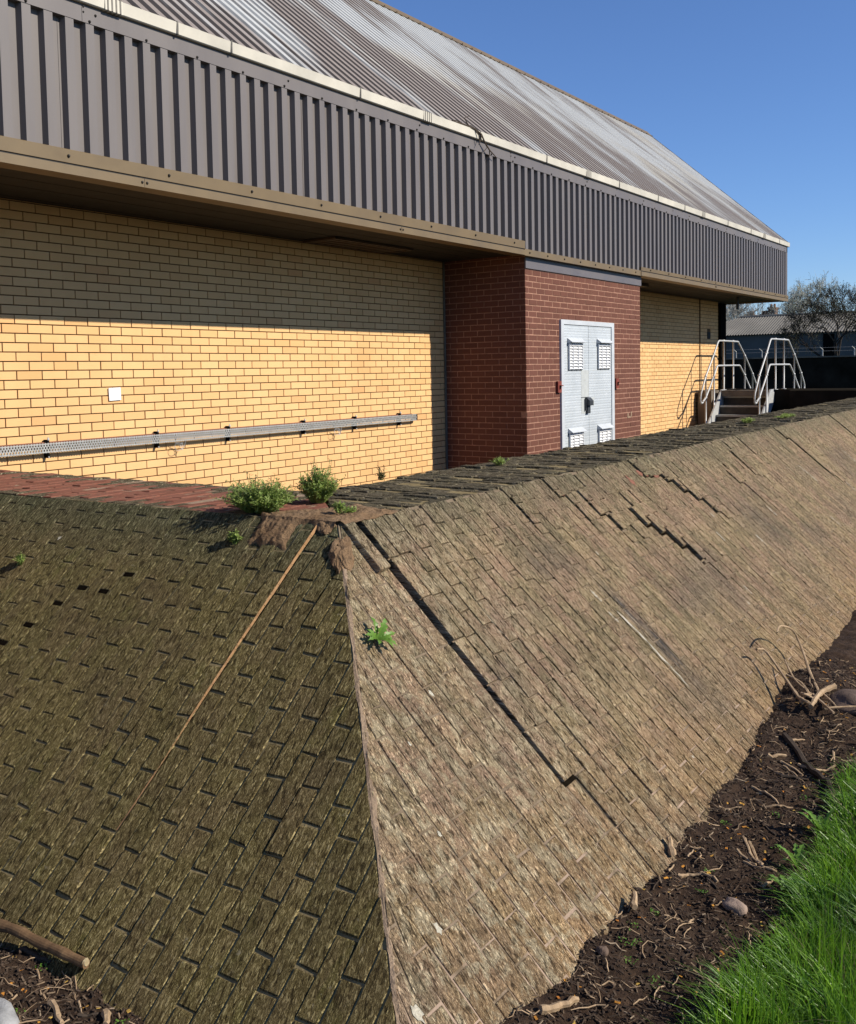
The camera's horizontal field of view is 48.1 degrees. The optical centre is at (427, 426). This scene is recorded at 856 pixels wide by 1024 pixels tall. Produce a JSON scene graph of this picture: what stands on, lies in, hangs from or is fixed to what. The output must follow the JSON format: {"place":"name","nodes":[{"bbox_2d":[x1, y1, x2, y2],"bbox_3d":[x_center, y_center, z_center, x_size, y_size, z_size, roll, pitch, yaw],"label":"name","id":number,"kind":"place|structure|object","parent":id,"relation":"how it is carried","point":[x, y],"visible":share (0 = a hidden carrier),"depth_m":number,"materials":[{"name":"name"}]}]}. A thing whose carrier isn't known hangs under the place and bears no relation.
{"place":"outdoors","nodes":[
{"label":"outdoors","id":0,"kind":"place"},
{"bbox_2d":[0,610,855,1023],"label":"soil","id":1,"kind":"structure","parent":0,"point":[842,646],"depth_m":3.26,"materials":[{"name":"brown soil"}]},
{"bbox_2d":[0,997,19,1023],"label":"stone","id":2,"kind":"object","parent":1,"relation":"on","point":[8,1014],"visible":1,"depth_m":2.67,"materials":[{"name":"white stone"}]},
{"bbox_2d":[19,946,50,963],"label":"twig","id":3,"kind":"object","parent":1,"relation":"on","point":[30,952],"visible":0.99,"depth_m":2.97,"materials":[{"name":"brown wood"}]},
{"bbox_2d":[47,999,63,1023],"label":"twig","id":4,"kind":"object","parent":1,"relation":"on","point":[52,1004],"visible":1,"depth_m":2.73,"materials":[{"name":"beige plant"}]},
{"bbox_2d":[77,1012,98,1017],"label":"twig","id":5,"kind":"object","parent":1,"relation":"on","point":[81,1015],"visible":1,"depth_m":2.71,"materials":[{"name":"brown wood"}]},
{"bbox_2d":[101,1008,110,1023],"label":"twig","id":6,"kind":"object","parent":1,"relation":"on","point":[106,1014],"visible":1,"depth_m":2.69,"materials":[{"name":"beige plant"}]},
{"bbox_2d":[15,794,806,1023],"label":"seedlings","id":7,"kind":"object","parent":1,"relation":"on","point":[780,848],"visible":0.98,"depth_m":3.00,"materials":[{"name":"green plant"}]},
{"bbox_2d":[538,996,578,1014],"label":"twig","id":8,"kind":"object","parent":1,"relation":"on","point":[557,1006],"visible":1,"depth_m":2.66,"materials":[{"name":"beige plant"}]},
{"bbox_2d":[596,946,608,956],"bbox_3d":[0.532,1.599,2.932,0.039,0.028,0.036,0,4,21],"label":"stone","id":9,"kind":"object","parent":1,"relation":"on","point":[602,951],"visible":1,"depth_m":2.92,"materials":[{"name":"grey stone"}]},
{"bbox_2d":[631,891,637,909],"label":"twig","id":10,"kind":"object","parent":1,"relation":"on","point":[634,905],"visible":1,"depth_m":3.14,"materials":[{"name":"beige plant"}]},
{"bbox_2d":[666,835,676,855],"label":"twig","id":11,"kind":"object","parent":1,"relation":"on","point":[671,850],"visible":1,"depth_m":3.50,"materials":[{"name":"beige wood"}]},
{"bbox_2d":[677,872,718,881],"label":"twig","id":12,"kind":"object","parent":1,"relation":"on","point":[679,875],"visible":1,"depth_m":3.39,"materials":[{"name":"brown wood"}]},
{"bbox_2d":[706,878,717,889],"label":"twig","id":13,"kind":"object","parent":1,"relation":"on","point":[713,884],"visible":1,"depth_m":3.32,"materials":[{"name":"brown wood"}]},
{"bbox_2d":[721,897,747,915],"bbox_3d":[1.018,1.592,3.183,0.084,0.054,0.061,1,4,35],"label":"stone","id":14,"kind":"object","parent":1,"relation":"on","point":[738,907],"visible":0.87,"depth_m":3.16,"materials":[{"name":"grey stone"}]},
{"bbox_2d":[736,848,756,865],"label":"twig","id":15,"kind":"object","parent":1,"relation":"on","point":[742,855],"visible":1,"depth_m":3.50,"materials":[{"name":"brown wood"}]},
{"bbox_2d":[742,836,760,865],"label":"twig","id":16,"kind":"object","parent":1,"relation":"on","point":[749,849],"visible":1,"depth_m":3.56,"materials":[{"name":"brown wood"}]},
{"bbox_2d":[743,860,759,867],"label":"twig","id":17,"kind":"object","parent":1,"relation":"on","point":[747,863],"visible":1,"depth_m":3.45,"materials":[{"name":"brown wood"}]},
{"bbox_2d":[748,841,776,872],"bbox_3d":[1.202,1.575,3.496,0.044,0.040,0.212,-1,3,-7],"label":"twig","id":18,"kind":"object","parent":1,"relation":"on","point":[755,854],"visible":0.92,"depth_m":3.52,"materials":[{"name":"brown wood"}]},
{"bbox_2d":[750,819,775,835],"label":"twig","id":19,"kind":"object","parent":1,"relation":"on","point":[765,826],"visible":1,"depth_m":3.68,"materials":[{"name":"brown wood"}]},
{"bbox_2d":[751,786,778,803],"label":"twig","id":20,"kind":"object","parent":1,"relation":"on","point":[763,791],"visible":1,"depth_m":3.97,"materials":[{"name":"brown wood"}]},
{"bbox_2d":[762,878,773,887],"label":"twig","id":21,"kind":"object","parent":1,"relation":"on","point":[767,883],"visible":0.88,"depth_m":3.31,"materials":[{"name":"brown wood"}]},
{"bbox_2d":[766,753,786,758],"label":"twig","id":22,"kind":"object","parent":1,"relation":"on","point":[769,755],"visible":1,"depth_m":4.31,"materials":[{"name":"beige wood"}]},
{"bbox_2d":[766,804,792,808],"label":"twig","id":23,"kind":"object","parent":1,"relation":"on","point":[772,805],"visible":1,"depth_m":3.88,"materials":[{"name":"brown wood"}]},
{"bbox_2d":[782,765,797,776],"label":"twig","id":24,"kind":"object","parent":1,"relation":"on","point":[788,769],"visible":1,"depth_m":4.20,"materials":[{"name":"brown wood"}]},
{"bbox_2d":[780,760,803,775],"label":"twig","id":25,"kind":"object","parent":1,"relation":"on","point":[790,766],"visible":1,"depth_m":4.23,"materials":[{"name":"brown wood"}]},
{"bbox_2d":[781,775,806,780],"bbox_3d":[1.570,1.503,4.117,0.106,0.018,0.016,0,3,17],"label":"root","id":26,"kind":"object","parent":1,"relation":"on","point":[789,776],"visible":0.98,"depth_m":4.11,"materials":[{"name":"brown plant"}]},
{"bbox_2d":[767,873,821,894],"bbox_3d":[1.234,1.558,3.251,0.129,0.070,0.191,17,18,79],"label":"leafy weed","id":27,"kind":"object","parent":1,"relation":"on","point":[783,887],"visible":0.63,"depth_m":3.27,"materials":[{"name":"green plant"}]},
{"bbox_2d":[775,843,821,867],"bbox_3d":[1.314,1.536,3.428,0.129,0.083,0.145,-2,3,-16],"label":"leafy weed","id":28,"kind":"object","parent":1,"relation":"on","point":[797,853],"visible":0.79,"depth_m":3.44,"materials":[{"name":"green plant"}]},
{"bbox_2d":[756,625,855,713],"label":"dead plant","id":29,"kind":"object","parent":1,"relation":"on","point":[817,695],"visible":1,"depth_m":4.90,"materials":[{"name":"beige plant"}]},
{"bbox_2d":[782,732,838,814],"bbox_3d":[1.669,1.488,4.155,0.072,0.065,0.728,-1,3,5],"label":"root","id":30,"kind":"object","parent":1,"relation":"on","point":[789,740],"visible":0.82,"depth_m":4.23,"materials":[{"name":"brown plant"}]},
{"bbox_2d":[797,763,835,771],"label":"twig","id":31,"kind":"object","parent":1,"relation":"on","point":[804,766],"visible":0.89,"depth_m":4.20,"materials":[{"name":"beige wood"}]},
{"bbox_2d":[799,808,840,833],"bbox_3d":[1.486,1.492,3.629,0.144,0.091,0.134,-1,3,3],"label":"leafy weed","id":32,"kind":"object","parent":1,"relation":"on","point":[818,824],"visible":0.98,"depth_m":3.64,"materials":[{"name":"green plant"}]},
{"bbox_2d":[830,689,855,715],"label":"stone","id":33,"kind":"object","parent":1,"relation":"on","point":[845,697],"visible":0.85,"depth_m":4.79,"materials":[{"name":"grey stone"}]},
{"bbox_2d":[833,788,855,806],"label":"leafy weed","id":34,"kind":"object","parent":1,"relation":"on","point":[854,793],"visible":0.52,"depth_m":3.85,"materials":[{"name":"green plant"}]},
{"bbox_2d":[379,0,855,317],"label":"sky","id":35,"kind":"structure","parent":0,"point":[758,97],"materials":[{"name":"blue"}]},
{"bbox_2d":[640,753,855,1023],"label":"grass","id":36,"kind":"structure","parent":0,"point":[759,1007],"depth_m":2.77,"materials":[{"name":"green plant"}]},
{"bbox_2d":[760,304,777,314],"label":"tree","id":37,"kind":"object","parent":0,"point":[768,312],"depth_m":84.07,"materials":[{"name":"plant"}]},
{"bbox_2d":[726,311,855,357],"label":"shed","id":38,"kind":"structure","parent":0,"point":[748,333],"depth_m":57.08,"materials":[{"name":"black paint"}]},
{"bbox_2d":[726,346,855,388],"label":"boundary wall","id":39,"kind":"structure","parent":0,"point":[822,371],"depth_m":34.53,"materials":[{"name":"concrete"}]},
{"label":"yard floor","id":40,"kind":"structure","parent":0,"visible":0},
{"bbox_2d":[0,0,789,490],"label":"brick building","id":41,"kind":"structure","parent":40,"relation":"on","point":[214,214],"depth_m":9.99,"materials":[{"name":"yellow brick"}]},
{"bbox_2d":[108,387,120,400],"bbox_3d":[-2.752,-0.289,8.438,0.011,0.116,0.128,1,4,35],"label":"wall plate","id":42,"kind":"object","parent":41,"relation":"attached to","point":[114,393],"depth_m":8.43,"materials":[{"name":"white paint"}]},
{"bbox_2d":[0,411,417,457],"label":"cable tray","id":43,"kind":"object","parent":41,"relation":"attached to","point":[46,450],"visible":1,"depth_m":9.05,"materials":[{"name":"metal"}]},
{"bbox_2d":[452,116,495,156],"bbox_3d":[0.521,-3.249,10.685,0.054,0.405,0.852,2,4,40],"label":"dead twig","id":44,"kind":"object","parent":41,"relation":"hanging from","point":[477,131],"visible":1,"depth_m":10.70,"materials":[{"name":"brown wood"}]},
{"bbox_2d":[556,381,563,392],"bbox_3d":[1.731,-0.526,12.603,0.052,0.150,0.110,1,4,35],"label":"latch box","id":45,"kind":"object","parent":41,"relation":"attached to","point":[559,385],"visible":1,"depth_m":12.58,"materials":[{"name":"red paint"}]},
{"bbox_2d":[564,325,593,446],"bbox_3d":[2.035,-0.340,13.038,0.117,2.068,0.738,1,4,35],"label":"door leaf","id":46,"kind":"structure","parent":41,"relation":"in","point":[578,403],"depth_m":13.02,"materials":[{"name":"white paint"}]},
{"bbox_2d":[588,326,614,443],"bbox_3d":[2.465,-0.383,13.641,0.117,2.068,0.729,1,4,35],"label":"door leaf","id":47,"kind":"structure","parent":41,"relation":"in","point":[599,338],"depth_m":13.61,"materials":[{"name":"white paint"}]},
{"bbox_2d":[614,378,620,387],"bbox_3d":[2.776,-0.638,14.070,0.052,0.147,0.100,1,4,35],"label":"latch box","id":48,"kind":"object","parent":41,"relation":"attached to","point":[617,382],"visible":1,"depth_m":14.05,"materials":[{"name":"red paint"}]},
{"bbox_2d":[707,388,773,422],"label":"steel steps","id":49,"kind":"structure","parent":40,"relation":"on","point":[733,403],"depth_m":19.87,"materials":[{"name":"metal"}]},
{"bbox_2d":[698,388,855,424],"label":"platform wall","id":50,"kind":"structure","parent":40,"relation":"on","point":[789,398],"depth_m":19.33,"materials":[{"name":"concrete"}]},
{"bbox_2d":[700,340,756,422],"bbox_3d":[6.535,-0.846,20.747,0.110,2.067,3.751,1,4,35],"label":"handrail","id":51,"kind":"object","parent":50,"relation":"on","point":[714,373],"visible":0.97,"depth_m":20.33,"materials":[{"name":"metal"}]},
{"bbox_2d":[754,338,804,413],"bbox_3d":[7.407,-0.826,20.127,0.110,2.067,3.751,1,4,35],"label":"handrail","id":52,"kind":"object","parent":50,"relation":"on","point":[775,364],"visible":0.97,"depth_m":19.72,"materials":[{"name":"metal"}]},
{"label":"ground","id":53,"kind":"structure","parent":0,"visible":0},
{"bbox_2d":[0,397,855,1023],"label":"brick retaining wall","id":54,"kind":"structure","parent":53,"relation":"on","point":[254,775],"depth_m":3.68,"materials":[{"name":"brown brick"}]},
{"bbox_2d":[12,551,24,564],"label":"weed","id":55,"kind":"object","parent":54,"relation":"on","point":[20,559],"visible":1,"depth_m":4.68,"materials":[{"name":"green plant"}]},
{"bbox_2d":[0,918,89,968],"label":"log","id":56,"kind":"object","parent":54,"relation":"on","point":[41,943],"visible":1,"depth_m":2.96,"materials":[{"name":"brown wood"}]},
{"bbox_2d":[225,527,242,543],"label":"weed","id":57,"kind":"object","parent":54,"relation":"on","point":[232,538],"visible":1,"depth_m":4.16,"materials":[{"name":"green plant"}]},
{"bbox_2d":[211,470,297,513],"bbox_3d":[-0.762,0.294,4.369,0.417,0.195,0.327,1,4,35],"label":"bushy weed","id":58,"kind":"object","parent":54,"relation":"on","point":[261,499],"visible":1,"depth_m":4.32,"materials":[{"name":"green plant"}]},
{"bbox_2d":[291,458,345,502],"bbox_3d":[-0.535,0.261,4.651,0.225,0.211,0.260,-2,4,-23],"label":"bushy weed","id":59,"kind":"object","parent":54,"relation":"on","point":[319,487],"visible":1,"depth_m":4.63,"materials":[{"name":"green plant"}]},
{"bbox_2d":[328,499,344,513],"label":"weed","id":60,"kind":"object","parent":54,"relation":"on","point":[339,507],"visible":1,"depth_m":4.19,"materials":[{"name":"green plant"}]},
{"bbox_2d":[341,506,358,513],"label":"weed","id":61,"kind":"object","parent":54,"relation":"on","point":[349,509],"visible":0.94,"depth_m":4.24,"materials":[{"name":"green plant"}]},
{"bbox_2d":[342,522,390,573],"bbox_3d":[-0.272,0.515,3.972,0.257,0.226,0.072,2,4,39],"label":"loose brick","id":62,"kind":"object","parent":54,"relation":"on","point":[374,557],"visible":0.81,"depth_m":3.94,"materials":[{"name":"beige brick"}]},
{"bbox_2d":[376,465,385,479],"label":"weed","id":63,"kind":"object","parent":54,"relation":"on","point":[381,476],"visible":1,"depth_m":5.49,"materials":[{"name":"green plant"}]},
{"bbox_2d":[366,617,396,645],"bbox_3d":[-0.169,0.759,3.528,0.110,0.099,0.144,-1,3,8],"label":"dandelion","id":64,"kind":"object","parent":54,"relation":"on","point":[381,635],"visible":1,"depth_m":3.55,"materials":[{"name":"green plant"}]},
{"bbox_2d":[490,456,509,464],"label":"weed","id":65,"kind":"object","parent":54,"relation":"on","point":[498,460],"visible":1,"depth_m":6.20,"materials":[{"name":"green plant"}]},
{"bbox_2d":[742,417,754,422],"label":"weed","id":66,"kind":"object","parent":54,"relation":"on","point":[746,420],"visible":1,"depth_m":9.88,"materials":[{"name":"green plant"}]},
{"bbox_2d":[777,413,795,417],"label":"weed","id":67,"kind":"object","parent":54,"relation":"on","point":[784,415],"visible":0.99,"depth_m":10.61,"materials":[{"name":"green plant"}]},
{"bbox_2d":[726,303,768,320],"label":"bare tree","id":68,"kind":"object","parent":53,"relation":"on","point":[733,310],"visible":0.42,"depth_m":76.66,"materials":[{"name":"grey plant"}]},
{"bbox_2d":[727,303,772,320],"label":"bare tree","id":69,"kind":"object","parent":53,"relation":"on","point":[760,306],"visible":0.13,"depth_m":78.60,"materials":[{"name":"grey plant"}]},
{"bbox_2d":[769,269,840,313],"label":"budding tree","id":70,"kind":"object","parent":53,"relation":"on","point":[797,293],"visible":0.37,"depth_m":67.28,"materials":[{"name":"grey plant"}]},
{"bbox_2d":[772,280,855,356],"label":"bare tree","id":71,"kind":"object","parent":53,"relation":"on","point":[835,307],"visible":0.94,"depth_m":41.06,"materials":[{"name":"brown plant"}]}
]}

